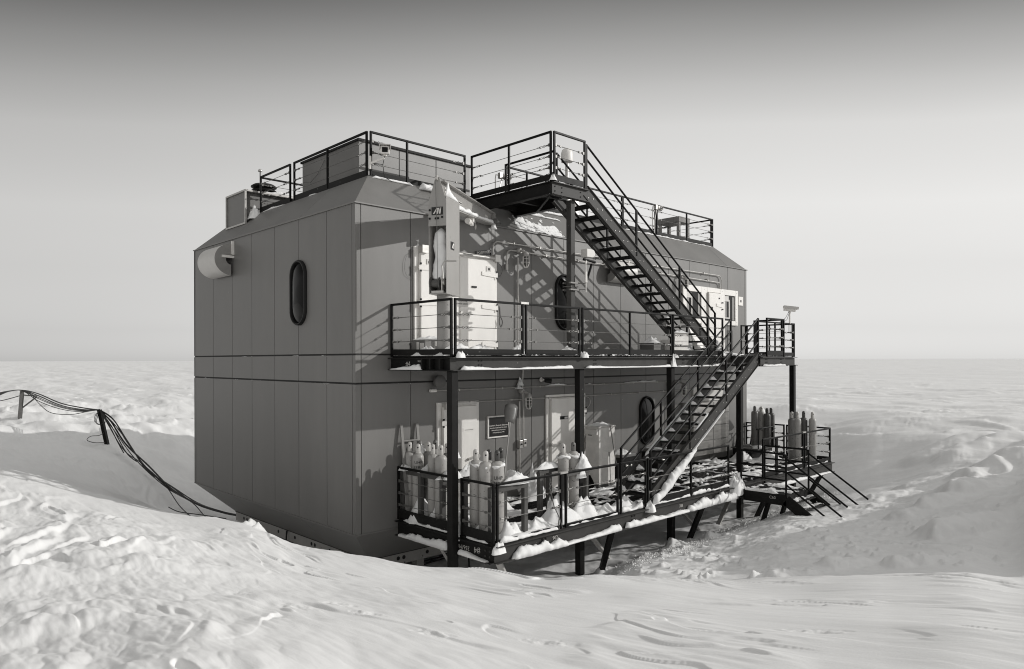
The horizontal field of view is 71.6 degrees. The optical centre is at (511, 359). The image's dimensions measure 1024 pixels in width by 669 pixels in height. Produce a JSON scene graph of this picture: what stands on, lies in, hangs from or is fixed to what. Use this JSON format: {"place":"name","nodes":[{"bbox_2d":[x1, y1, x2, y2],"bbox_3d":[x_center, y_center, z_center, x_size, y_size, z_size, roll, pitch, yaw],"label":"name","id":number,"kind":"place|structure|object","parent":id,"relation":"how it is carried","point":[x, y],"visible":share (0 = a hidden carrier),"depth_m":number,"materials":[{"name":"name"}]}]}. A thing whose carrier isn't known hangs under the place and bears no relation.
{"place":"outdoors","nodes":[
{"label":"outdoors","id":0,"kind":"place"},
{"bbox_2d":[0,359,1023,668],"bbox_3d":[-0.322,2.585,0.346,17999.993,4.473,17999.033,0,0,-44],"label":"snow ground","id":1,"kind":"structure","parent":0,"point":[110,559],"depth_m":9.62,"materials":[{"name":"white snow"}]},
{"bbox_2d":[18,390,35,418],"bbox_3d":[-20.495,1.952,30.000,0.845,1.339,0.198,0,0,0],"label":"cable pole","id":2,"kind":"object","parent":1,"relation":"on","point":[21,406],"visible":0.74,"depth_m":29.96,"materials":[{"name":"wood"}]},
{"bbox_2d":[0,390,235,518],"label":"cable bundle","id":3,"kind":"object","parent":2,"relation":"hanging from","point":[105,415],"visible":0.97,"depth_m":24.11,"materials":[{"name":"black rubber"}]},
{"bbox_2d":[97,409,109,444],"bbox_3d":[-14.386,2.451,25.000,0.405,1.391,0.130,0,0,0],"label":"cable pole","id":4,"kind":"object","parent":1,"relation":"on","point":[103,430],"visible":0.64,"depth_m":24.93,"materials":[{"name":"black paint"}]},
{"bbox_2d":[193,175,747,566],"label":"observatory building","id":5,"kind":"structure","parent":1,"relation":"on","point":[303,448],"depth_m":16.48,"materials":[{"name":"paint"}]},
{"bbox_2d":[197,241,233,278],"bbox_3d":[-7.712,-2.593,18.462,0.500,0.868,1.260,0,0,-44],"label":"duct hood","id":6,"kind":"object","parent":5,"relation":"attached to","point":[211,261],"visible":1,"depth_m":18.14,"materials":[{"name":"grey metal"}]},
{"bbox_2d":[226,189,292,229],"bbox_3d":[-6.720,-4.072,20.066,2.244,0.920,1.284,0,0,-44],"label":"vent box","id":7,"kind":"object","parent":5,"relation":"on","point":[240,205],"visible":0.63,"depth_m":19.25,"materials":[{"name":"grey metal"}]},
{"bbox_2d":[251,183,276,191],"bbox_3d":[-7.186,-4.488,20.549,0.709,1.135,0.720,0,0,-44],"label":"roof vent","id":8,"kind":"object","parent":5,"relation":"on","point":[255,186],"visible":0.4,"depth_m":20.28,"materials":[{"name":"metal"}]},
{"bbox_2d":[289,260,306,325],"bbox_3d":[-4.726,-1.472,15.622,0.102,1.440,0.690,0,0,-44],"label":"oval window","id":9,"kind":"structure","parent":5,"relation":"in","point":[298,271],"depth_m":15.54,"materials":[{"name":"black glass"}]},
{"bbox_2d":[296,138,470,195],"bbox_3d":[-3.254,-4.469,18.185,3.495,1.115,2.761,0,0,-44],"label":"equipment enclosure","id":10,"kind":"object","parent":5,"relation":"on","point":[391,162],"visible":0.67,"depth_m":17.14,"materials":[{"name":"paint"}]},
{"bbox_2d":[404,245,502,348],"bbox_3d":[-1.193,-1.252,15.691,2.770,2.330,0.200,0,0,-44],"label":"double door","id":11,"kind":"structure","parent":5,"relation":"in","point":[479,276],"depth_m":15.87,"materials":[{"name":"white paint"}]},
{"bbox_2d":[436,400,479,504],"bbox_3d":[-1.145,2.088,15.728,1.190,2.310,0.200,0,0,-44],"label":"single door","id":12,"kind":"structure","parent":5,"relation":"in","point":[468,412],"depth_m":15.78,"materials":[{"name":"paint"}]},
{"bbox_2d":[247,174,710,246],"bbox_3d":[0.985,-4.186,18.965,15.269,0.947,7.090,0,0,-19],"label":"snow cover","id":13,"kind":"object","parent":5,"relation":"on","point":[254,212],"visible":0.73,"depth_m":18.72,"materials":[{"name":"white snow"}]},
{"bbox_2d":[475,250,491,255],"bbox_3d":[-0.637,-2.418,16.349,0.567,0.291,0.016,0,0,-44],"label":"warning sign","id":14,"kind":"object","parent":5,"relation":"attached to","point":[486,252],"visible":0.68,"depth_m":16.36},
{"bbox_2d":[260,131,712,245],"bbox_3d":[0.138,-4.425,22.019,14.115,1.004,5.385,0,0,-44],"label":"roof railing","id":15,"kind":"object","parent":5,"relation":"on","point":[327,185],"visible":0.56,"depth_m":17.29,"materials":[{"name":"black metal"}]},
{"bbox_2d":[369,143,392,181],"bbox_3d":[-2.621,-4.160,15.277,0.788,0.988,0.606,0,0,-44],"label":"security camera","id":16,"kind":"object","parent":15,"relation":"attached to","point":[385,149],"visible":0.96,"depth_m":15.19,"materials":[{"name":"white metal"}]},
{"bbox_2d":[382,147,387,151],"bbox_3d":[-2.689,-4.444,15.009,0.120,0.099,0.030,0,0,-9],"label":"lens window","id":17,"kind":"structure","parent":16,"relation":"in","point":[384,149],"depth_m":15.01,"materials":[{"name":"black glass"}]},
{"bbox_2d":[495,172,511,193],"bbox_3d":[-0.221,-4.240,17.895,0.575,0.942,0.174,0,0,-44],"label":"rail lamp","id":18,"kind":"object","parent":15,"relation":"attached to","point":[501,175],"visible":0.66,"depth_m":17.80,"materials":[{"name":"white glass"}]},
{"bbox_2d":[652,205,662,232],"bbox_3d":[4.635,-4.463,22.626,0.575,0.942,0.174,0,0,-44],"label":"rail lamp","id":19,"kind":"object","parent":15,"relation":"attached to","point":[657,207],"visible":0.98,"depth_m":22.50,"materials":[{"name":"white metal"}]},
{"bbox_2d":[487,415,508,438],"bbox_3d":[-0.323,1.566,16.624,0.690,0.510,0.048,0,0,-44],"label":"sign","id":20,"kind":"object","parent":5,"relation":"attached to","point":[497,426],"visible":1,"depth_m":16.57,"materials":[{"name":"black metal"}]},
{"bbox_2d":[516,248,528,267],"bbox_3d":[0.260,-2.433,17.003,0.344,0.496,0.170,0,0,33],"label":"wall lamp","id":21,"kind":"object","parent":5,"relation":"attached to","point":[525,257],"visible":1,"depth_m":16.91,"materials":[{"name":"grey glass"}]},
{"bbox_2d":[518,389,531,408],"bbox_3d":[0.327,0.947,17.058,0.344,0.496,0.170,0,0,33],"label":"wall lamp","id":22,"kind":"object","parent":5,"relation":"attached to","point":[528,400],"visible":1,"depth_m":16.97,"materials":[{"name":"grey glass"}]},
{"bbox_2d":[471,130,589,348],"bbox_3d":[0.363,-2.451,16.542,1.270,4.941,2.744,0,0,-44],"label":"roof landing","id":23,"kind":"object","parent":5,"relation":"attached to","point":[536,198],"visible":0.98,"depth_m":15.82,"materials":[{"name":"metal"}]},
{"bbox_2d":[563,249,595,291],"bbox_3d":[1.525,-1.984,15.889,0.808,0.960,0.355,0,0,-15],"label":"weather instrument","id":24,"kind":"object","parent":23,"relation":"attached to","point":[587,253],"visible":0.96,"depth_m":15.84,"materials":[{"name":"metal"}]},
{"bbox_2d":[509,215,564,236],"bbox_3d":[0.609,-3.389,17.916,1.782,0.470,0.457,0,0,-44],"label":"snow patch","id":25,"kind":"object","parent":5,"relation":"on","point":[529,225],"visible":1,"depth_m":17.83,"materials":[{"name":"white snow"}]},
{"bbox_2d":[539,377,551,382],"bbox_3d":[0.833,0.516,17.625,0.307,0.158,0.140,0,0,2],"label":"spot lamp","id":26,"kind":"object","parent":5,"relation":"attached to","point":[541,379],"visible":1,"depth_m":17.59,"materials":[{"name":"black metal"}]},
{"bbox_2d":[555,274,566,329],"bbox_3d":[1.379,-1.474,18.236,0.720,1.440,0.102,0,0,-44],"label":"oval window","id":27,"kind":"structure","parent":5,"relation":"in","point":[560,295],"depth_m":18.10,"materials":[{"name":"black glass"}]},
{"bbox_2d":[561,148,572,199],"bbox_3d":[1.533,-4.924,19.783,0.330,1.960,0.330,0,0,-44],"label":"antenna","id":28,"kind":"object","parent":5,"relation":"on","point":[566,154],"visible":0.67,"depth_m":19.67,"materials":[{"name":"white plastic"}]},
{"bbox_2d":[545,393,590,488],"bbox_3d":[1.507,2.061,18.285,1.698,2.350,0.195,0,0,-44],"label":"single door","id":29,"kind":"structure","parent":5,"relation":"in","point":[559,412],"depth_m":17.93,"materials":[{"name":"paint"}]},
{"bbox_2d":[605,261,637,283],"bbox_3d":[3.046,-2.454,19.667,1.060,0.651,0.395,0,0,-44],"label":"duct hood","id":30,"kind":"object","parent":5,"relation":"attached to","point":[611,276],"visible":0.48,"depth_m":19.51,"materials":[{"name":"grey metal"}]},
{"bbox_2d":[639,396,654,444],"bbox_3d":[3.960,1.779,20.712,0.700,1.420,0.102,0,0,-44],"label":"oval window","id":31,"kind":"structure","parent":5,"relation":"in","point":[646,405],"depth_m":20.64,"materials":[{"name":"black glass"}]},
{"bbox_2d":[658,216,689,237],"bbox_3d":[5.854,-4.521,25.670,0.710,1.130,0.910,0,0,-44],"label":"instrument stand","id":32,"kind":"object","parent":5,"relation":"on","point":[678,220],"visible":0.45,"depth_m":25.52,"materials":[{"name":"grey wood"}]},
{"bbox_2d":[675,380,686,395],"bbox_3d":[5.182,0.874,21.733,0.344,0.496,0.170,0,0,33],"label":"wall lamp","id":33,"kind":"object","parent":5,"relation":"attached to","point":[684,391],"visible":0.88,"depth_m":21.66,"materials":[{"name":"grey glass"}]},
{"bbox_2d":[681,274,688,288],"bbox_3d":[5.274,-2.406,21.830,0.344,0.496,0.170,0,0,33],"label":"wall lamp","id":34,"kind":"object","parent":5,"relation":"attached to","point":[685,281],"visible":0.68,"depth_m":21.74,"materials":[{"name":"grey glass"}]},
{"bbox_2d":[681,284,737,351],"bbox_3d":[6.544,-1.233,23.167,3.400,2.230,0.160,0,0,-44],"label":"entry door","id":35,"kind":"structure","parent":5,"relation":"in","point":[724,303],"depth_m":23.20,"materials":[{"name":"white paint"}]},
{"bbox_2d":[738,297,742,305],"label":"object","id":36,"kind":"structure","parent":5,"relation":"attached to","point":[740,301],"depth_m":24.53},
{"bbox_2d":[388,298,796,574],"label":"deck","id":37,"kind":"structure","parent":1,"relation":"on","point":[452,365],"depth_m":15.61,"materials":[{"name":"metal"}]},
{"bbox_2d":[428,175,500,348],"bbox_3d":[-0.920,-1.772,14.945,0.594,3.389,3.603,0,0,13],"label":"davit crane","id":38,"kind":"object","parent":37,"relation":"on","point":[444,213],"visible":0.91,"depth_m":13.55,"materials":[{"name":"grey paint"}]},
{"bbox_2d":[432,183,496,278],"bbox_3d":[-0.852,-2.473,14.896,0.354,1.951,3.272,0,0,19],"label":"snow cover","id":39,"kind":"object","parent":38,"relation":"on","point":[439,245],"visible":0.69,"depth_m":13.40,"materials":[{"name":"white snow"}]},
{"bbox_2d":[389,351,785,369],"bbox_3d":[3.032,-0.005,16.901,11.961,0.384,2.014,0,0,-33],"label":"snow cover","id":40,"kind":"object","parent":37,"relation":"on","point":[584,354],"visible":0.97,"depth_m":15.30,"materials":[{"name":"white snow"}]},
{"bbox_2d":[411,330,765,355],"bbox_3d":[3.575,-0.447,18.356,14.354,0.723,2.829,0,0,-44],"label":"snow drift","id":41,"kind":"object","parent":37,"relation":"on","point":[650,339],"visible":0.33,"depth_m":14.57,"materials":[{"name":"white snow"}]},
{"bbox_2d":[411,339,436,349],"bbox_3d":[-1.682,-0.256,14.585,0.620,0.300,0.470,0,0,-44],"label":"cardboard box","id":42,"kind":"object","parent":41,"relation":"on","point":[423,343],"visible":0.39,"depth_m":14.35,"materials":[{"name":"grey cardboard"}]},
{"bbox_2d":[660,332,687,349],"bbox_3d":[4.347,-0.442,19.064,0.780,0.580,0.521,0,0,-44],"label":"wooden crate","id":43,"kind":"object","parent":41,"relation":"on","point":[682,340],"visible":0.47,"depth_m":18.87,"materials":[{"name":"white wood"}]},
{"bbox_2d":[552,144,718,350],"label":"steel stairs","id":44,"kind":"structure","parent":37,"relation":"on","point":[595,205],"depth_m":17.84,"materials":[{"name":"black metal"}]},
{"bbox_2d":[594,237,689,340],"bbox_3d":[3.889,-1.666,18.787,4.423,2.692,0.810,0,0,-44],"label":"snow cover","id":45,"kind":"object","parent":44,"relation":"on","point":[638,284],"visible":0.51,"depth_m":18.59,"materials":[{"name":"white snow"}]},
{"bbox_2d":[638,343,664,349],"bbox_3d":[3.701,-0.266,18.769,0.520,0.348,0.490,0,0,-44],"label":"tool bin","id":46,"kind":"object","parent":37,"relation":"on","point":[651,347],"visible":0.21,"depth_m":18.60,"materials":[{"name":"grey plastic"}]},
{"bbox_2d":[688,327,703,349],"bbox_3d":[5.248,-0.529,20.211,0.530,0.870,0.280,0,0,-44],"label":"propped board","id":47,"kind":"object","parent":37,"relation":"on","point":[694,337],"visible":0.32,"depth_m":20.11,"materials":[{"name":"paint"}]},
{"bbox_2d":[780,305,798,323],"bbox_3d":[8.751,-1.292,22.686,0.937,0.896,0.416,0,0,-25],"label":"security camera","id":48,"kind":"object","parent":37,"relation":"attached to","point":[789,309],"visible":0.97,"depth_m":22.72,"materials":[{"name":"white metal"}]},
{"bbox_2d":[395,422,834,571],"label":"deck","id":49,"kind":"structure","parent":1,"relation":"on","point":[566,532],"depth_m":15.00,"materials":[{"name":"metal"}]},
{"bbox_2d":[400,423,419,510],"bbox_3d":[-2.062,2.306,14.741,0.460,1.925,0.285,0,0,-44],"label":"ladder","id":50,"kind":"object","parent":49,"relation":"on","point":[417,439],"visible":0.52,"depth_m":14.63,"materials":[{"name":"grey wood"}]},
{"bbox_2d":[405,442,414,511],"bbox_3d":[-2.121,2.489,14.732,0.232,1.573,0.232,0,0,-4],"label":"gas cylinder","id":51,"kind":"object","parent":49,"relation":"on","point":[409,453],"visible":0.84,"depth_m":14.63,"materials":[{"name":"grey paint"}]},
{"bbox_2d":[412,444,423,508],"bbox_3d":[-1.927,2.499,14.556,0.244,1.553,0.248,0,0,-4],"label":"gas cylinder","id":52,"kind":"object","parent":49,"relation":"on","point":[417,460],"visible":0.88,"depth_m":14.46,"materials":[{"name":"grey paint"}]},
{"bbox_2d":[423,442,430,501],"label":"gas cylinder","id":53,"kind":"object","parent":49,"relation":"on","point":[427,452],"visible":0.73,"depth_m":14.62,"materials":[{"name":"paint"}]},
{"bbox_2d":[428,444,436,515],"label":"gas cylinder","id":54,"kind":"object","parent":49,"relation":"on","point":[431,482],"visible":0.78,"depth_m":14.14,"materials":[{"name":"grey paint"}]},
{"bbox_2d":[401,469,469,520],"bbox_3d":[-1.483,2.763,14.516,0.920,1.018,1.405,0,0,-44],"label":"cylinder rack","id":55,"kind":"object","parent":49,"relation":"on","point":[442,494],"visible":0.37,"depth_m":14.22,"materials":[{"name":"grey metal"}]},
{"bbox_2d":[433,440,437,454],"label":"gas cylinder","id":56,"kind":"object","parent":49,"relation":"on","point":[435,442],"visible":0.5,"depth_m":14.88,"materials":[{"name":"grey paint"}]},
{"bbox_2d":[435,445,446,520],"bbox_3d":[-1.406,2.480,14.046,0.246,1.588,0.246,0,0,-4],"label":"gas cylinder","id":57,"kind":"object","parent":49,"relation":"on","point":[440,463],"visible":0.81,"depth_m":13.95,"materials":[{"name":"grey paint"}]},
{"bbox_2d":[443,443,446,456],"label":"gas cylinder","id":58,"kind":"object","parent":49,"relation":"on","point":[445,448],"visible":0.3,"depth_m":14.31,"materials":[{"name":"paint"}]},
{"bbox_2d":[470,449,480,527],"bbox_3d":[-0.677,2.475,13.318,0.237,1.593,0.237,0,0,-4],"label":"gas cylinder","id":59,"kind":"object","parent":49,"relation":"on","point":[474,501],"visible":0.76,"depth_m":13.21,"materials":[{"name":"grey paint"}]},
{"bbox_2d":[479,451,491,530],"bbox_3d":[-0.483,2.475,13.088,0.251,1.593,0.251,0,0,-4],"label":"gas cylinder","id":60,"kind":"object","parent":49,"relation":"on","point":[485,475],"visible":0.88,"depth_m":12.98,"materials":[{"name":"grey paint"}]},
{"bbox_2d":[487,449,492,461],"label":"gas cylinder","id":61,"kind":"object","parent":49,"relation":"on","point":[490,454],"visible":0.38,"depth_m":13.40,"materials":[{"name":"grey paint"}]},
{"bbox_2d":[463,478,527,531],"bbox_3d":[-0.319,2.755,13.340,0.955,1.028,0.835,0,0,-44],"label":"cylinder rack","id":62,"kind":"object","parent":49,"relation":"on","point":[524,508],"visible":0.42,"depth_m":13.28,"materials":[{"name":"grey metal"}]},
{"bbox_2d":[492,450,503,533],"bbox_3d":[-0.270,2.472,13.125,0.251,1.598,0.255,0,0,-4],"label":"gas cylinder","id":63,"kind":"object","parent":49,"relation":"on","point":[498,475],"visible":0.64,"depth_m":13.03,"materials":[{"name":"grey paint"}]},
{"bbox_2d":[499,447,506,520],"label":"gas cylinder","id":64,"kind":"object","parent":49,"relation":"on","point":[502,459],"visible":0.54,"depth_m":13.38,"materials":[{"name":"paint"}]},
{"bbox_2d":[502,404,517,492],"bbox_3d":[-0.130,1.653,13.431,0.228,1.607,0.817,0,0,20],"label":"shovel","id":65,"kind":"object","parent":49,"relation":"on","point":[510,412],"visible":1,"depth_m":13.64,"materials":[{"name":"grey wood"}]},
{"bbox_2d":[537,468,589,517],"bbox_3d":[1.072,2.751,14.773,1.247,1.028,0.590,0,0,-44],"label":"cylinder rack","id":66,"kind":"object","parent":49,"relation":"on","point":[548,496],"visible":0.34,"depth_m":14.53,"materials":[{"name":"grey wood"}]},
{"bbox_2d":[558,443,568,506],"bbox_3d":[1.070,2.508,14.806,0.232,1.518,0.232,0,0,-4],"label":"gas cylinder","id":67,"kind":"object","parent":49,"relation":"on","point":[563,464],"visible":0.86,"depth_m":14.73,"materials":[{"name":"grey paint"}]},
{"bbox_2d":[569,442,578,508],"bbox_3d":[1.300,2.502,14.999,0.232,1.528,0.232,0,0,-4],"label":"gas cylinder","id":68,"kind":"object","parent":49,"relation":"on","point":[573,483],"visible":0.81,"depth_m":14.90,"materials":[{"name":"grey paint"}]},
{"bbox_2d":[398,377,764,485],"bbox_3d":[3.863,1.645,18.699,14.664,2.518,2.915,0,0,-44],"label":"snow cap","id":69,"kind":"object","parent":49,"relation":"on","point":[582,463],"visible":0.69,"depth_m":14.68,"materials":[{"name":"white snow"}]},
{"bbox_2d":[574,441,594,488],"bbox_3d":[1.808,2.616,17.687,0.509,1.260,0.070,0,0,-6],"label":"shovel","id":70,"kind":"object","parent":49,"relation":"on","point":[591,481],"visible":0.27,"depth_m":17.70,"materials":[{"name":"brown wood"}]},
{"bbox_2d":[584,424,615,487],"bbox_3d":[2.265,2.477,18.351,0.740,1.567,0.490,0,0,-44],"label":"storage cabinet","id":71,"kind":"object","parent":49,"relation":"on","point":[599,449],"visible":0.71,"depth_m":18.14,"materials":[{"name":"white metal"}]},
{"bbox_2d":[405,450,807,538],"bbox_3d":[3.897,2.843,18.647,14.791,0.841,2.887,0,0,-44],"label":"snow drift","id":72,"kind":"object","parent":49,"relation":"on","point":[585,509],"visible":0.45,"depth_m":15.62,"materials":[{"name":"white snow"}]},
{"bbox_2d":[609,424,616,462],"bbox_3d":[2.650,2.453,18.284,0.295,1.604,0.027,0,0,-17],"label":"pole","id":73,"kind":"object","parent":49,"relation":"on","point":[612,443],"visible":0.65,"depth_m":18.26,"materials":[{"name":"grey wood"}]},
{"bbox_2d":[398,461,831,562],"bbox_3d":[3.936,3.254,18.503,14.646,0.661,3.046,0,0,-44],"label":"snow cover","id":74,"kind":"object","parent":49,"relation":"on","point":[737,483],"visible":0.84,"depth_m":14.33,"materials":[{"name":"white snow"}]},
{"bbox_2d":[615,452,635,480],"bbox_3d":[2.953,2.886,19.050,0.660,0.748,0.536,0,0,-44],"label":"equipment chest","id":75,"kind":"object","parent":49,"relation":"on","point":[631,456],"visible":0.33,"depth_m":18.86,"materials":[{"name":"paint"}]},
{"bbox_2d":[640,447,666,475],"bbox_3d":[4.121,2.873,20.036,0.810,0.768,0.636,0,0,-44],"label":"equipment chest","id":76,"kind":"object","parent":49,"relation":"on","point":[656,465],"visible":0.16,"depth_m":19.75,"materials":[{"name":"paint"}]},
{"bbox_2d":[613,318,759,501],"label":"steel stairs","id":77,"kind":"structure","parent":49,"relation":"on","point":[731,391],"depth_m":17.74,"materials":[{"name":"black metal"}]},
{"bbox_2d":[622,362,745,503],"bbox_3d":[4.524,1.652,17.809,4.898,3.173,1.090,0,0,-44],"label":"snow cover","id":78,"kind":"object","parent":77,"relation":"on","point":[670,481],"visible":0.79,"depth_m":16.90,"materials":[{"name":"white snow"}]},
{"bbox_2d":[731,425,779,457],"bbox_3d":[8.138,2.727,23.707,1.530,1.041,0.980,0,0,-44],"label":"cylinder ledge","id":79,"kind":"object","parent":49,"relation":"on","point":[751,454],"visible":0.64,"depth_m":23.37,"materials":[{"name":"paint"}]},
{"bbox_2d":[751,406,757,445],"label":"gas cylinder","id":80,"kind":"object","parent":79,"relation":"on","point":[754,426],"visible":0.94,"depth_m":23.72,"materials":[{"name":"paint"}]},
{"bbox_2d":[758,406,764,443],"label":"gas cylinder","id":81,"kind":"object","parent":79,"relation":"on","point":[761,413],"visible":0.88,"depth_m":23.76,"materials":[{"name":"grey paint"}]},
{"bbox_2d":[763,408,770,449],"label":"gas cylinder","id":82,"kind":"object","parent":79,"relation":"on","point":[766,423],"visible":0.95,"depth_m":23.53,"materials":[{"name":"paint"}]},
{"bbox_2d":[769,408,774,445],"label":"gas cylinder","id":83,"kind":"object","parent":79,"relation":"on","point":[772,417],"visible":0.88,"depth_m":23.77,"materials":[{"name":"paint"}]},
{"bbox_2d":[788,412,794,462],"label":"gas cylinder","id":84,"kind":"object","parent":49,"relation":"on","point":[791,430],"visible":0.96,"depth_m":22.34,"materials":[{"name":"paint"}]},
{"bbox_2d":[795,411,800,462],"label":"gas cylinder","id":85,"kind":"object","parent":49,"relation":"on","point":[797,437],"visible":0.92,"depth_m":22.31,"materials":[{"name":"grey paint"}]},
{"bbox_2d":[740,445,867,519],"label":"exit steps","id":86,"kind":"structure","parent":49,"relation":"attached to","point":[785,499],"depth_m":18.09,"materials":[{"name":"metal"}]},
{"bbox_2d":[745,483,823,508],"bbox_3d":[7.189,3.652,18.213,1.322,0.700,2.074,0,0,-44],"label":"snow cover","id":87,"kind":"object","parent":86,"relation":"on","point":[771,490],"visible":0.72,"depth_m":18.24,"materials":[{"name":"white snow"}]},
{"bbox_2d":[800,411,807,460],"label":"gas cylinder","id":88,"kind":"object","parent":49,"relation":"on","point":[804,423],"visible":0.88,"depth_m":22.48,"materials":[{"name":"paint"}]},
{"bbox_2d":[809,412,816,461],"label":"gas cylinder","id":89,"kind":"object","parent":49,"relation":"on","point":[812,439],"visible":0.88,"depth_m":22.33,"materials":[{"name":"grey paint"}]},
{"bbox_2d":[606,492,837,575],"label":"ice grains","id":90,"kind":"object","parent":1,"relation":"on","point":[655,554],"visible":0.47,"depth_m":16.72},
{"bbox_2d":[0,0,1023,360],"label":"sky","id":91,"kind":"structure","parent":0,"point":[862,161],"materials":[{"name":"grey"}]}
]}

